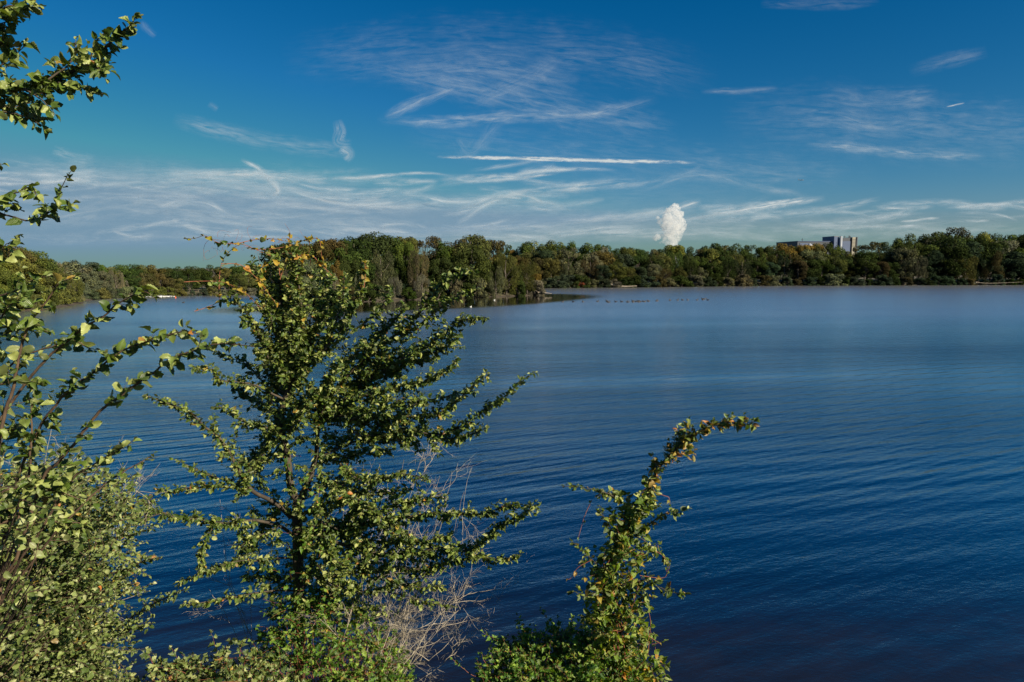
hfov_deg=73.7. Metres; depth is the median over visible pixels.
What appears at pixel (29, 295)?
waterside shrub
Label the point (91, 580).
hawthorn thicket
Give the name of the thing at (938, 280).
waterside shrub
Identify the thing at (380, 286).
waterside shrub
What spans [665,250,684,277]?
willow tree
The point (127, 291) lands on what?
waterside shrub
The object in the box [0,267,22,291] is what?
broadleaf tree
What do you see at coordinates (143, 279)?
broadleaf tree
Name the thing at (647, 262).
broadleaf tree
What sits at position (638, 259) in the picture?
broadleaf tree
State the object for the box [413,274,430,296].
willow tree
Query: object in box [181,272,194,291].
willow tree
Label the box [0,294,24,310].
waterside shrub
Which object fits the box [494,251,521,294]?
willow tree
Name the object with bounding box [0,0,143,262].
overhanging elm tree
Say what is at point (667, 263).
broadleaf tree
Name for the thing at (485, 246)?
broadleaf tree
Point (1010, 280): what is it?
waterside shrub
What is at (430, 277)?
broadleaf tree
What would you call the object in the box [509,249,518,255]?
broadleaf tree
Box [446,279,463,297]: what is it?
waterside shrub
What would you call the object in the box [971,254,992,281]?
willow tree
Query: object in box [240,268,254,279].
broadleaf tree
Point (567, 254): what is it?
open crowned tree
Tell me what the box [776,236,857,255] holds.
factory building
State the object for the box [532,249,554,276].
broadleaf tree
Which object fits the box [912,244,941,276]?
broadleaf tree
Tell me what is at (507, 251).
open crowned tree
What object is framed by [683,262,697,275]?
willow tree
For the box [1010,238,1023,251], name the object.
broadleaf tree
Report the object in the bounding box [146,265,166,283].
broadleaf tree
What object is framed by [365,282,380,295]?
waterside shrub
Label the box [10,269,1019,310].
ground
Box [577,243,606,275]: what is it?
tree
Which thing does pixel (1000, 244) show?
broadleaf tree
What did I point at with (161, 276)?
broadleaf tree
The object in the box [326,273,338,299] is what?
willow tree
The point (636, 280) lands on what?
waterside shrub
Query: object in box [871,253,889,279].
willow tree
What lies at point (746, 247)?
open crowned tree
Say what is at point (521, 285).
waterside shrub
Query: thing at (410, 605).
bare shrub
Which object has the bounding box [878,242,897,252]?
open crowned tree
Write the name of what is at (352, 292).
waterside shrub
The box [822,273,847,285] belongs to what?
waterside shrub
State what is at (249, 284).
broadleaf tree
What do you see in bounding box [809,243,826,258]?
broadleaf tree
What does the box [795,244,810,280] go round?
broadleaf tree
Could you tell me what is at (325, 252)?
broadleaf tree
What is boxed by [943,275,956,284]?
waterside shrub
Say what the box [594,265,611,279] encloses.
broadleaf tree
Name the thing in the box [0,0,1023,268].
sky
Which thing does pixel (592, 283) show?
waterside shrub
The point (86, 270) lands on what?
poplar tree
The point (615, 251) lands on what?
broadleaf tree
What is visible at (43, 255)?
broadleaf tree
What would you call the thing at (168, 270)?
broadleaf tree
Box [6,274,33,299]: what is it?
willow tree
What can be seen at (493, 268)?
broadleaf tree
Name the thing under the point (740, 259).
willow tree
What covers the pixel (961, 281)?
waterside shrub
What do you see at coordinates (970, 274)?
willow tree
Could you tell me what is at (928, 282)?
waterside shrub
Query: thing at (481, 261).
broadleaf tree
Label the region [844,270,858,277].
broadleaf tree
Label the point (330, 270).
broadleaf tree
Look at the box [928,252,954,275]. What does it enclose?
broadleaf tree
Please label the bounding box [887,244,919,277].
broadleaf tree
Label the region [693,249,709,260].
broadleaf tree
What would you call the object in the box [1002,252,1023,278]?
broadleaf tree
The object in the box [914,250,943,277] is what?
broadleaf tree
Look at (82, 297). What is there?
waterside shrub
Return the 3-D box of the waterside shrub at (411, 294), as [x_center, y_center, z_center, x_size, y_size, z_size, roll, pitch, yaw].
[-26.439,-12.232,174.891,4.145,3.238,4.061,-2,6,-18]
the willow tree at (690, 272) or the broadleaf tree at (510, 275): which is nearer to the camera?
the broadleaf tree at (510, 275)
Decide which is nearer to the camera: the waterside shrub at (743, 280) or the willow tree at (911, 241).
the waterside shrub at (743, 280)
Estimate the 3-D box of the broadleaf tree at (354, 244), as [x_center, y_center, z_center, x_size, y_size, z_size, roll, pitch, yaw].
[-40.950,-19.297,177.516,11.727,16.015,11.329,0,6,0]
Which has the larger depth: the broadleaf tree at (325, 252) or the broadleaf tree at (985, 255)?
the broadleaf tree at (985, 255)
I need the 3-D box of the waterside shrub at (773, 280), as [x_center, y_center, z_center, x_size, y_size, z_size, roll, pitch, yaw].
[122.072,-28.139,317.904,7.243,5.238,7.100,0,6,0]
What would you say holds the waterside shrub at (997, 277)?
on the ground
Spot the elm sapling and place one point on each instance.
(684, 438)
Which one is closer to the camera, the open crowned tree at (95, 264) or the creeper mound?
the creeper mound
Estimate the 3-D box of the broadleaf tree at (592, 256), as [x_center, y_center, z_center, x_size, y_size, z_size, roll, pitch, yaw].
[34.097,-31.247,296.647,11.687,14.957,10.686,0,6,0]
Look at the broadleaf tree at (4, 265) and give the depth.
133.20 m
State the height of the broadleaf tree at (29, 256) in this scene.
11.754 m
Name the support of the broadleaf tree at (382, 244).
on the ground
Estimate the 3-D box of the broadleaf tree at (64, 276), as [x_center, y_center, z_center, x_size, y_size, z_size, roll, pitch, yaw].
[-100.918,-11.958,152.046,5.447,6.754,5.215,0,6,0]
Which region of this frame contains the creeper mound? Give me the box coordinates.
[470,607,651,681]
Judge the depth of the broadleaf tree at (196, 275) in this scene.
215.96 m
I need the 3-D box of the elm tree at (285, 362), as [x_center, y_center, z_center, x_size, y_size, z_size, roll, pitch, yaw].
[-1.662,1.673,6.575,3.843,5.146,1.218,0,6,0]
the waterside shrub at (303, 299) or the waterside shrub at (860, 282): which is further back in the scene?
the waterside shrub at (860, 282)
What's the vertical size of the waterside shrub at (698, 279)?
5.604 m
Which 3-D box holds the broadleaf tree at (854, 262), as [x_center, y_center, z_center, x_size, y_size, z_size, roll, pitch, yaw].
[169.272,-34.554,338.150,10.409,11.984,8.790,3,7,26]
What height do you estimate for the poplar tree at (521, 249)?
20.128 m
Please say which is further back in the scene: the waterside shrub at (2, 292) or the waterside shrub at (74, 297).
the waterside shrub at (74, 297)
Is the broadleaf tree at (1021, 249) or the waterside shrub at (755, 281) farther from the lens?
the broadleaf tree at (1021, 249)
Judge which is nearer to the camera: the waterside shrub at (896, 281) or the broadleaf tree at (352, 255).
the broadleaf tree at (352, 255)
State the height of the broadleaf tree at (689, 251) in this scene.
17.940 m
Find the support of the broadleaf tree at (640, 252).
on the ground
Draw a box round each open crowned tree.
[79,262,99,280]
[417,236,443,261]
[468,235,500,268]
[488,240,505,268]
[496,244,511,255]
[554,247,580,274]
[599,247,607,269]
[737,252,755,271]
[741,245,762,259]
[767,250,789,274]
[777,252,802,272]
[821,242,836,265]
[852,241,881,252]
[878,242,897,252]
[931,231,952,240]
[942,227,970,241]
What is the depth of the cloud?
93116.58 m
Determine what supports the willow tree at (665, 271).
on the ground
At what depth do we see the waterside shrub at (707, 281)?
302.64 m
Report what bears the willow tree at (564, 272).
on the ground
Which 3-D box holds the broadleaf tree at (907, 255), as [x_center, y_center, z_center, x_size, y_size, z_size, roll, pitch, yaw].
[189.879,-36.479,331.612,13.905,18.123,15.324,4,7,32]
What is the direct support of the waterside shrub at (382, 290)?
on the ground
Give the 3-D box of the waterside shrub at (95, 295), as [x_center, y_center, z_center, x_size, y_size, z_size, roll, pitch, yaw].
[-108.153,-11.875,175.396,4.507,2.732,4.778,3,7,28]
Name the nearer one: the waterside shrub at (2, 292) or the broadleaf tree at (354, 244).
the waterside shrub at (2, 292)
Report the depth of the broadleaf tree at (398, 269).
181.51 m
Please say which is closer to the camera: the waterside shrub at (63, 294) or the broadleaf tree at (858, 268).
the waterside shrub at (63, 294)
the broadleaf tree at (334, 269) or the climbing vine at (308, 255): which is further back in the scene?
the broadleaf tree at (334, 269)
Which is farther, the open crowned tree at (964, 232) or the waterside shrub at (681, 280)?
the open crowned tree at (964, 232)
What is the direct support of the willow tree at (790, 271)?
on the ground
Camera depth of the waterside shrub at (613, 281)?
286.31 m
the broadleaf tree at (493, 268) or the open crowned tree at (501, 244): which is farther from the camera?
the open crowned tree at (501, 244)
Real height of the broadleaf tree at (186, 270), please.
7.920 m
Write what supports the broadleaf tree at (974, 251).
on the ground
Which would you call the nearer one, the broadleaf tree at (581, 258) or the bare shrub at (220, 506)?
the bare shrub at (220, 506)
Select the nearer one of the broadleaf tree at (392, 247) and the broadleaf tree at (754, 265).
the broadleaf tree at (392, 247)
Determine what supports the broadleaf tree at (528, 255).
on the ground
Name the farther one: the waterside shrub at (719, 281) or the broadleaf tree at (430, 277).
the waterside shrub at (719, 281)
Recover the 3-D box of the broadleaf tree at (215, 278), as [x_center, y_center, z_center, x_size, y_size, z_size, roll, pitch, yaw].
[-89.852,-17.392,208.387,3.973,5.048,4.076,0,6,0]
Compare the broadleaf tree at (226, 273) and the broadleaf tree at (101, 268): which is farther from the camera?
the broadleaf tree at (226, 273)
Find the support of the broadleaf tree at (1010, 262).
on the ground
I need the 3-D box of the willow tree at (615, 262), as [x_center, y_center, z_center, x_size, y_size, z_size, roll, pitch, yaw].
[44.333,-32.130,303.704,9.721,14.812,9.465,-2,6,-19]
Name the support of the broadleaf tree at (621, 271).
on the ground
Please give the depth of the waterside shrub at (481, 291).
188.13 m
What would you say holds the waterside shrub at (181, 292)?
on the ground
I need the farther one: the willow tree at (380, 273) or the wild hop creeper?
the willow tree at (380, 273)
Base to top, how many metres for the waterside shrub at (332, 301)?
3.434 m
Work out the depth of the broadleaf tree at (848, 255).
340.99 m
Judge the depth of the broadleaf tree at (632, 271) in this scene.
292.92 m
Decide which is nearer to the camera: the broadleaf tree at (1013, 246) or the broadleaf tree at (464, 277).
the broadleaf tree at (464, 277)
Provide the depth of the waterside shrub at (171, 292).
197.45 m
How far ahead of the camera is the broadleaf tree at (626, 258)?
301.76 m
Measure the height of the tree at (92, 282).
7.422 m
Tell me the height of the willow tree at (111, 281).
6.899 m
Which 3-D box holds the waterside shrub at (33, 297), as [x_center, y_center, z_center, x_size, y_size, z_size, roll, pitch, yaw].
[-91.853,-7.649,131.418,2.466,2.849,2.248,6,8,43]
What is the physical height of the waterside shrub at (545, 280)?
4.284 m
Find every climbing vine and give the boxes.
[184,224,369,310]
[561,485,672,681]
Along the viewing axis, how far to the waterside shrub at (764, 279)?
314.70 m
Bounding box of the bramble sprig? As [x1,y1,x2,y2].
[450,653,494,681]
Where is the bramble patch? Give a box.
[134,629,307,681]
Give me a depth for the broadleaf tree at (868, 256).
332.88 m
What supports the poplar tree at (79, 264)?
on the ground
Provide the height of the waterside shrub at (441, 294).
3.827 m
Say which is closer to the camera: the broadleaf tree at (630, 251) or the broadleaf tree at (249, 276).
the broadleaf tree at (249, 276)
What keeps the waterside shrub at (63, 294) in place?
on the ground
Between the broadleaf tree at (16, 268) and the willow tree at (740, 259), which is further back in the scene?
the willow tree at (740, 259)
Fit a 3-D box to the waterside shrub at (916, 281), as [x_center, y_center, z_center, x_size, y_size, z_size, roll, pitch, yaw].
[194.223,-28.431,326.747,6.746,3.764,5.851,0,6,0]
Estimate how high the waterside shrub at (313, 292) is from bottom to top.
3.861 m
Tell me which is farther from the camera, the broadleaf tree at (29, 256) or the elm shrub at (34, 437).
the broadleaf tree at (29, 256)
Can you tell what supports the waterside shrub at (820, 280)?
on the ground
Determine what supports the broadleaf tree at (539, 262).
on the ground
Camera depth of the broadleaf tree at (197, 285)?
205.60 m
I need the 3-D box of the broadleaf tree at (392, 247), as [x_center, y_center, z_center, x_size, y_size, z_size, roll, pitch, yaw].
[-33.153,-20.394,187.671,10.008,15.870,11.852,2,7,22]
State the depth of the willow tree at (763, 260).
325.28 m
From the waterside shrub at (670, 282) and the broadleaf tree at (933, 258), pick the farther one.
the broadleaf tree at (933, 258)
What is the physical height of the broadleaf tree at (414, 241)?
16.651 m
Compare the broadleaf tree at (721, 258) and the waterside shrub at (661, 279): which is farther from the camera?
the broadleaf tree at (721, 258)
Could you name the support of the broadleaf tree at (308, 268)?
on the ground
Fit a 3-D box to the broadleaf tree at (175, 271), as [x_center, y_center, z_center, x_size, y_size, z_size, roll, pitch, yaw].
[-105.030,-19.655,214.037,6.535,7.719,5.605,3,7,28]
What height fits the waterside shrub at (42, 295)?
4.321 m
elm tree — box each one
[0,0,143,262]
[103,246,541,681]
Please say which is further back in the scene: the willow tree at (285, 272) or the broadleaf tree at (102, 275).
the broadleaf tree at (102, 275)
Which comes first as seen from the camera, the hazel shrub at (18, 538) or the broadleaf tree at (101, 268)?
the hazel shrub at (18, 538)
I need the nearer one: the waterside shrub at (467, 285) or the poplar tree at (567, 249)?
the waterside shrub at (467, 285)
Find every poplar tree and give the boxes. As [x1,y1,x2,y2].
[52,261,78,283]
[63,260,83,288]
[70,262,91,291]
[513,241,533,257]
[522,240,543,252]
[533,244,556,280]
[544,240,566,255]
[553,244,575,274]
[565,241,583,268]
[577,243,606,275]
[833,245,845,263]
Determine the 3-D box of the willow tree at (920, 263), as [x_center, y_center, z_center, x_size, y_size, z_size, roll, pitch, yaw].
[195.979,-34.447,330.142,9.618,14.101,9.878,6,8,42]
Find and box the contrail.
[449,156,685,162]
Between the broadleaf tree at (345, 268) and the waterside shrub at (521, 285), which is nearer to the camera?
the broadleaf tree at (345, 268)
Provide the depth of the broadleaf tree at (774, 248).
340.07 m
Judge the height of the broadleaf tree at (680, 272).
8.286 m
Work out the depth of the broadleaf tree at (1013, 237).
350.87 m
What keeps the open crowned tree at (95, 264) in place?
on the ground
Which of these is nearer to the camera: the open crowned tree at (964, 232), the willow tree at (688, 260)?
the willow tree at (688, 260)
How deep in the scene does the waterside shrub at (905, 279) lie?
322.84 m
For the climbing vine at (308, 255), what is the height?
0.795 m
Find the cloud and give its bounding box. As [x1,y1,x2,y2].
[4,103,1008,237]
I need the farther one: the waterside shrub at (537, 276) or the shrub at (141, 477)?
the waterside shrub at (537, 276)
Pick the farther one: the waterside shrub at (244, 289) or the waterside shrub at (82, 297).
the waterside shrub at (244, 289)
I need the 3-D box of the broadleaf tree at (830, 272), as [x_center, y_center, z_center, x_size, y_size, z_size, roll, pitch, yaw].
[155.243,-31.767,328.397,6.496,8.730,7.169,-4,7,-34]
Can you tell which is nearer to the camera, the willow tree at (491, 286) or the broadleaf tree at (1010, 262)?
the willow tree at (491, 286)
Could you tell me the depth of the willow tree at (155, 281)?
198.65 m
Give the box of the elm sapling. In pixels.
[562,412,759,681]
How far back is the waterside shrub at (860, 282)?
319.94 m
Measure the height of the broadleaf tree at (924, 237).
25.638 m
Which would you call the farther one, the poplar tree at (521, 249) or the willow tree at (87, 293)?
the poplar tree at (521, 249)
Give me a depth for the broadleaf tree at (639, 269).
294.43 m
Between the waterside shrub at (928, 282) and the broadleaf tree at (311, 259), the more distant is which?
the waterside shrub at (928, 282)
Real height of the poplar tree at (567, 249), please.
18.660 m
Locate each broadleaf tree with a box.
[0,249,37,288]
[0,262,14,283]
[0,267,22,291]
[2,244,25,285]
[6,258,45,294]
[20,247,58,270]
[24,264,55,296]
[30,284,45,298]
[31,256,64,272]
[46,271,66,296]
[54,272,73,293]
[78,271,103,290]
[87,264,107,291]
[89,270,112,288]
[97,266,119,283]
[108,264,130,286]
[124,264,145,277]
[124,274,141,287]
[136,273,154,291]
[137,265,154,281]
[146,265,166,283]
[152,273,169,287]
[157,267,174,285]
[170,266,185,282]
[174,278,183,288]
[178,266,201,287]
[191,279,204,291]
[193,268,209,288]
[201,265,222,286]
[203,277,213,287]
[212,276,222,289]
[214,267,232,289]
[224,279,233,289]
[225,266,243,285]
[231,273,247,289]
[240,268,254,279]
[240,276,254,291]
[259,243,299,283]
[270,253,303,283]
[282,241,316,262]
[300,240,334,277]
[300,258,320,292]
[305,260,332,290]
[311,238,347,267]
[326,240,362,281]
[330,236,375,275]
[330,259,344,288]
[331,263,352,288]
[338,257,359,286]
[350,255,376,283]
[351,231,403,282]
[374,238,404,280]
[390,241,417,283]
[392,260,409,286]
[395,236,424,264]
[415,260,435,283]
[425,240,455,278]
[428,257,454,282]
[444,238,473,268]
[450,261,469,282]
[451,234,491,280]
[452,245,492,285]
[487,262,500,287]
[492,253,516,286]
[508,267,523,288]
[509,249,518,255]
[514,255,528,274]
[521,251,542,262]
[521,257,540,281]
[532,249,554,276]
[534,257,552,278]
[541,258,560,279]
[548,250,564,275]
[572,253,592,274]
[572,266,584,275]
[580,252,603,278]
[594,251,617,272]
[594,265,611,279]
[604,245,620,271]
[605,262,629,281]
[611,253,634,275]
[618,247,638,267]
[624,267,635,282]
[626,255,647,273]
[633,248,648,267]
[634,267,647,279]
[640,253,663,275]
[646,249,658,262]
[646,264,661,276]
[656,253,673,278]
[658,249,671,261]
[663,244,689,268]
[671,267,687,276]
[681,246,699,270]
[691,256,708,274]
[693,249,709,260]
[696,267,708,277]
[699,243,722,261]
[699,248,721,267]
[704,261,722,276]
[708,250,739,277]
[719,245,732,258]
[726,243,749,273]
[746,260,768,279]
[754,246,772,258]
[754,252,777,270]
[759,262,780,275]
[768,245,784,274]
[777,243,797,275]
[789,260,808,279]
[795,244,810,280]
[799,249,826,270]
[799,259,821,278]
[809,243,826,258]
[809,243,827,280]
[811,253,833,272]
[811,259,835,277]
[823,250,847,278]
[829,266,842,274]
[838,255,854,277]
[844,251,856,260]
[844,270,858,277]
[845,259,858,276]
[852,250,878,277]
[852,258,880,279]
[872,261,889,278]
[875,245,903,274]
[881,262,899,281]
[884,233,921,275]
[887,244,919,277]
[891,247,918,277]
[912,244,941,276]
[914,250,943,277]
[915,234,940,280]
[922,237,954,259]
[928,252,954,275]
[933,235,974,270]
[937,246,968,278]
[957,238,975,275]
[964,241,984,273]
[966,231,992,241]
[966,235,995,281]
[980,240,1009,274]
[987,246,1023,274]
[988,233,1004,243]
[991,240,1018,273]
[992,234,1016,280]
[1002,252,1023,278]
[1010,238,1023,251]
[1011,247,1023,278]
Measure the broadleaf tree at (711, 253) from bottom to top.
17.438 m
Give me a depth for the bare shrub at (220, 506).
7.44 m
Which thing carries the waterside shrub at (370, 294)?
on the ground
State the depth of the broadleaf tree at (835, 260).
327.33 m
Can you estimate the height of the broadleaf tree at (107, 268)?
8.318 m
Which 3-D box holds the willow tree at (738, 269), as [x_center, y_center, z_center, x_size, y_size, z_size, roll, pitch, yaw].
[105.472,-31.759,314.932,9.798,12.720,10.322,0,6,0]
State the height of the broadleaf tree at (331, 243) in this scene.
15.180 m
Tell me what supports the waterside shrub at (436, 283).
on the ground
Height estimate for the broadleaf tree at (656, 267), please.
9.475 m
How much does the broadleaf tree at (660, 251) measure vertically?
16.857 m
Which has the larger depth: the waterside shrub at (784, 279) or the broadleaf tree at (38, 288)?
the waterside shrub at (784, 279)
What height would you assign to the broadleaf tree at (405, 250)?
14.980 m
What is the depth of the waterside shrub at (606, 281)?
286.37 m
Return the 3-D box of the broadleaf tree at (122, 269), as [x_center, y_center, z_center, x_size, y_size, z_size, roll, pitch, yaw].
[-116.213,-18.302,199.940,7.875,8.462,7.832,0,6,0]
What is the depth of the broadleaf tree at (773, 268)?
318.42 m
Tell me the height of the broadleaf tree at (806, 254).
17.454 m
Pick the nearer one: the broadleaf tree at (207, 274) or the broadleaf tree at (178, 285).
the broadleaf tree at (178, 285)
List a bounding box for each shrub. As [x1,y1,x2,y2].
[0,263,261,602]
[0,289,17,307]
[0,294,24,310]
[0,463,128,681]
[5,434,167,626]
[14,291,33,307]
[30,294,40,307]
[35,284,51,303]
[45,292,58,303]
[51,288,72,304]
[65,289,82,301]
[76,294,85,300]
[83,290,100,299]
[94,288,111,298]
[104,287,118,297]
[115,288,123,297]
[122,286,133,297]
[152,287,166,296]
[161,287,180,295]
[175,289,188,295]
[187,501,291,669]
[198,288,209,295]
[207,287,218,295]
[218,289,226,294]
[227,289,236,294]
[238,286,247,294]
[244,288,257,294]
[267,283,288,304]
[292,287,309,304]
[297,521,528,681]
[306,288,320,304]
[321,437,494,676]
[329,290,341,303]
[344,287,363,302]
[362,289,376,300]
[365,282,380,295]
[369,285,385,296]
[376,288,391,298]
[396,283,411,294]
[401,287,416,298]
[423,281,439,295]
[430,285,444,298]
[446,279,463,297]
[460,282,472,297]
[468,276,489,297]
[510,281,525,295]
[525,280,545,295]
[531,273,541,290]
[541,278,550,287]
[545,276,567,287]
[560,274,576,287]
[568,274,590,287]
[586,279,598,287]
[596,278,611,287]
[605,279,622,287]
[618,277,636,286]
[627,275,645,286]
[637,275,660,286]
[650,274,666,286]
[666,278,679,286]
[672,275,694,286]
[683,275,704,286]
[703,277,717,286]
[711,277,723,285]
[722,277,737,285]
[733,274,753,285]
[751,278,758,285]
[757,275,771,285]
[767,275,781,285]
[780,277,793,285]
[792,279,802,285]
[802,277,819,285]
[817,278,824,285]
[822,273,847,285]
[839,277,853,285]
[849,275,866,285]
[865,279,873,284]
[872,274,893,285]
[892,276,900,284]
[899,277,913,284]
[913,278,926,284]
[922,278,933,284]
[926,275,951,284]
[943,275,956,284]
[956,277,968,284]
[967,278,977,284]
[979,279,989,284]
[989,274,1005,284]
[1004,279,1016,284]
[1016,279,1023,284]
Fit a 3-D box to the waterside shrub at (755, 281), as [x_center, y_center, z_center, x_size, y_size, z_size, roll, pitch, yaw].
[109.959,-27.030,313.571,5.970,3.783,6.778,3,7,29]
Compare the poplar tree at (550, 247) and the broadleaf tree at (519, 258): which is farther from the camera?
the poplar tree at (550, 247)
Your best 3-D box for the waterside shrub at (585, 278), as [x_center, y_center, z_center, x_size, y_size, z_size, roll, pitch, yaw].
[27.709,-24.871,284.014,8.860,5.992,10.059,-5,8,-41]
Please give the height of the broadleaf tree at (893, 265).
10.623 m
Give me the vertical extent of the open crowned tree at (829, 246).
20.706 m
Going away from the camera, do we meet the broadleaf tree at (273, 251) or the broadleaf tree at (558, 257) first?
the broadleaf tree at (273, 251)
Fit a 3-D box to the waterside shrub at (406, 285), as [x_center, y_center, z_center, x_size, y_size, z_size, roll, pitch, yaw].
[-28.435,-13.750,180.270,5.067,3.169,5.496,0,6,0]
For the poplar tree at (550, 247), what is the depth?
306.13 m
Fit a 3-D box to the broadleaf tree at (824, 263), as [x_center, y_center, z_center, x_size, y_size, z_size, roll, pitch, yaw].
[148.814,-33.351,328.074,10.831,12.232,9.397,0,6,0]
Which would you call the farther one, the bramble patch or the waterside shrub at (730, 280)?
the waterside shrub at (730, 280)
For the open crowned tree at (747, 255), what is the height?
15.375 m
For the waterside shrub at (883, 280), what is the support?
on the ground
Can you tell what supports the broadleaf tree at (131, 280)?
on the ground
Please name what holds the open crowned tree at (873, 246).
on the ground
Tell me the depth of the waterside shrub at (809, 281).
318.77 m
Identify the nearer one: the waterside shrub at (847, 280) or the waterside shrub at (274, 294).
the waterside shrub at (274, 294)
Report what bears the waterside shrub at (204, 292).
on the ground
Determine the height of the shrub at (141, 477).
3.054 m
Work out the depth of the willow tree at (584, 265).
289.95 m
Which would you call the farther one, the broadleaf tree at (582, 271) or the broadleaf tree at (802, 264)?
the broadleaf tree at (802, 264)
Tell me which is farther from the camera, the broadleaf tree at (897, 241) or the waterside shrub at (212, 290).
the broadleaf tree at (897, 241)
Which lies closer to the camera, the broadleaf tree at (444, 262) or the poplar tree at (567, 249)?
the broadleaf tree at (444, 262)
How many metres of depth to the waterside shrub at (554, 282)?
277.70 m
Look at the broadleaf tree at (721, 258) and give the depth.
316.50 m
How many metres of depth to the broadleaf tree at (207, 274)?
216.92 m
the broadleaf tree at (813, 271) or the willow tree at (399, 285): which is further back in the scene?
the broadleaf tree at (813, 271)
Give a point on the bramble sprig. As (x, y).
(477, 675)
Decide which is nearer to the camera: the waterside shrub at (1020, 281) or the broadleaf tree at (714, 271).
the broadleaf tree at (714, 271)
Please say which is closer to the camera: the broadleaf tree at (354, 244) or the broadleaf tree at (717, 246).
the broadleaf tree at (354, 244)
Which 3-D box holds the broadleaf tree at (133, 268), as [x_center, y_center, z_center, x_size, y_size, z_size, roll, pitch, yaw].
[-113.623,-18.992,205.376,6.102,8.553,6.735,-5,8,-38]
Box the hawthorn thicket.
[0,444,189,681]
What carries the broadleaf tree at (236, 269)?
on the ground
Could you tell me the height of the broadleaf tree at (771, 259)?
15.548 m
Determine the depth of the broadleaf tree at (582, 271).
289.61 m
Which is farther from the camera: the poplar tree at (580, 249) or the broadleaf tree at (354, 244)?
the poplar tree at (580, 249)
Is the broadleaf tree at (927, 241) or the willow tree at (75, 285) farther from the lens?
the broadleaf tree at (927, 241)
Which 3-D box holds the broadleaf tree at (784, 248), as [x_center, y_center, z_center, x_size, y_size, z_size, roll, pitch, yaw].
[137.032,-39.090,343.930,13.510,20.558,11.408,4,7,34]
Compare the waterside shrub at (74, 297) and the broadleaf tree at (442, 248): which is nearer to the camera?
the waterside shrub at (74, 297)
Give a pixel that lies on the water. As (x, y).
(854, 503)
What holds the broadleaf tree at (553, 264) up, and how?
on the ground
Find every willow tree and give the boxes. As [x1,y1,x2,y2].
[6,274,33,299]
[56,262,70,287]
[67,276,84,300]
[71,283,90,298]
[99,273,114,287]
[108,269,124,293]
[146,274,159,290]
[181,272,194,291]
[270,262,291,283]
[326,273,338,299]
[369,250,398,289]
[388,276,402,297]
[407,245,429,292]
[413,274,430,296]
[487,267,505,296]
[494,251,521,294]
[518,261,536,294]
[559,263,573,279]
[580,259,600,284]
[603,252,622,273]
[659,268,670,278]
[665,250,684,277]
[683,255,695,275]
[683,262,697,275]
[720,259,737,283]
[725,251,745,277]
[731,259,752,278]
[749,253,767,281]
[775,255,795,282]
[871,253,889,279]
[903,239,927,279]
[906,255,928,278]
[955,256,978,282]
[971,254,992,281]
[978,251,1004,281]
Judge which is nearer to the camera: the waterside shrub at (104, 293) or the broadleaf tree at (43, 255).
the broadleaf tree at (43, 255)
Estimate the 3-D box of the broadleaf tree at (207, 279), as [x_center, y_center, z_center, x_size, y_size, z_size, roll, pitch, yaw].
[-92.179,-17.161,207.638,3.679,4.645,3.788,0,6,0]
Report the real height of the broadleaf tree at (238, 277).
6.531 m
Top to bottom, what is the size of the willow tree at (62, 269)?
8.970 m
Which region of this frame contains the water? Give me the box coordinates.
[0,285,1023,681]
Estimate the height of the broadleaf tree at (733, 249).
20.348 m
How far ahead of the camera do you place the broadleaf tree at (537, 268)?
208.34 m
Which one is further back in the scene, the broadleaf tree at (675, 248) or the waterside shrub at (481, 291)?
the broadleaf tree at (675, 248)
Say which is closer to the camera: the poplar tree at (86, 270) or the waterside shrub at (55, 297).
the waterside shrub at (55, 297)
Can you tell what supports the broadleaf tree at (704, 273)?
on the ground
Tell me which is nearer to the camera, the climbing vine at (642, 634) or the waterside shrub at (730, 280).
the climbing vine at (642, 634)
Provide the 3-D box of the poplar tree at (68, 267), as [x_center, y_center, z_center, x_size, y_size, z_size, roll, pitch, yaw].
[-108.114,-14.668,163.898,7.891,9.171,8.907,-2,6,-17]
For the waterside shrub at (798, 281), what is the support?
on the ground
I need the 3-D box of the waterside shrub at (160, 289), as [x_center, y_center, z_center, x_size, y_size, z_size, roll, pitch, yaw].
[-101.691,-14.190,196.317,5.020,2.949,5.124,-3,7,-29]
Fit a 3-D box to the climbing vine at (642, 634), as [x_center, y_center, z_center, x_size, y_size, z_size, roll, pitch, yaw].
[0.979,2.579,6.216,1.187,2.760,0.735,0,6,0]
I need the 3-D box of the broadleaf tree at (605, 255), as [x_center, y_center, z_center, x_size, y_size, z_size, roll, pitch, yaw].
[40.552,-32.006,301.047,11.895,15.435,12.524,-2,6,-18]
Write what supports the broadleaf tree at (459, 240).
on the ground
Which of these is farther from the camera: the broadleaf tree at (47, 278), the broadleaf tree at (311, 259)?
the broadleaf tree at (311, 259)
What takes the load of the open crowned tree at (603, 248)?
on the ground
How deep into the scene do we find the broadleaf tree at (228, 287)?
209.20 m
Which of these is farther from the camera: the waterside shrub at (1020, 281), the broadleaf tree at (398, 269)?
the waterside shrub at (1020, 281)
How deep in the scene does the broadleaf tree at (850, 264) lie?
333.19 m
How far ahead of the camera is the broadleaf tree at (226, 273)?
218.44 m
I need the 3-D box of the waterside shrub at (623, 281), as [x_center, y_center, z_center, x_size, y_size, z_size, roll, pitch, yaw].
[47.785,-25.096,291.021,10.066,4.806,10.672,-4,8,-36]
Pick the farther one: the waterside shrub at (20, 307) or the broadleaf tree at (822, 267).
the broadleaf tree at (822, 267)
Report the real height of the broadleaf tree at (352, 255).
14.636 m
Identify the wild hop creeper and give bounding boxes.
[241,436,416,681]
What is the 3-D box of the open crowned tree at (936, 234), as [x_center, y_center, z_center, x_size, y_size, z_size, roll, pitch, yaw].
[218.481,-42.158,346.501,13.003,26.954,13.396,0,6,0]
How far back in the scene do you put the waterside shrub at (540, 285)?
202.82 m
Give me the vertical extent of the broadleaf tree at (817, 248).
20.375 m

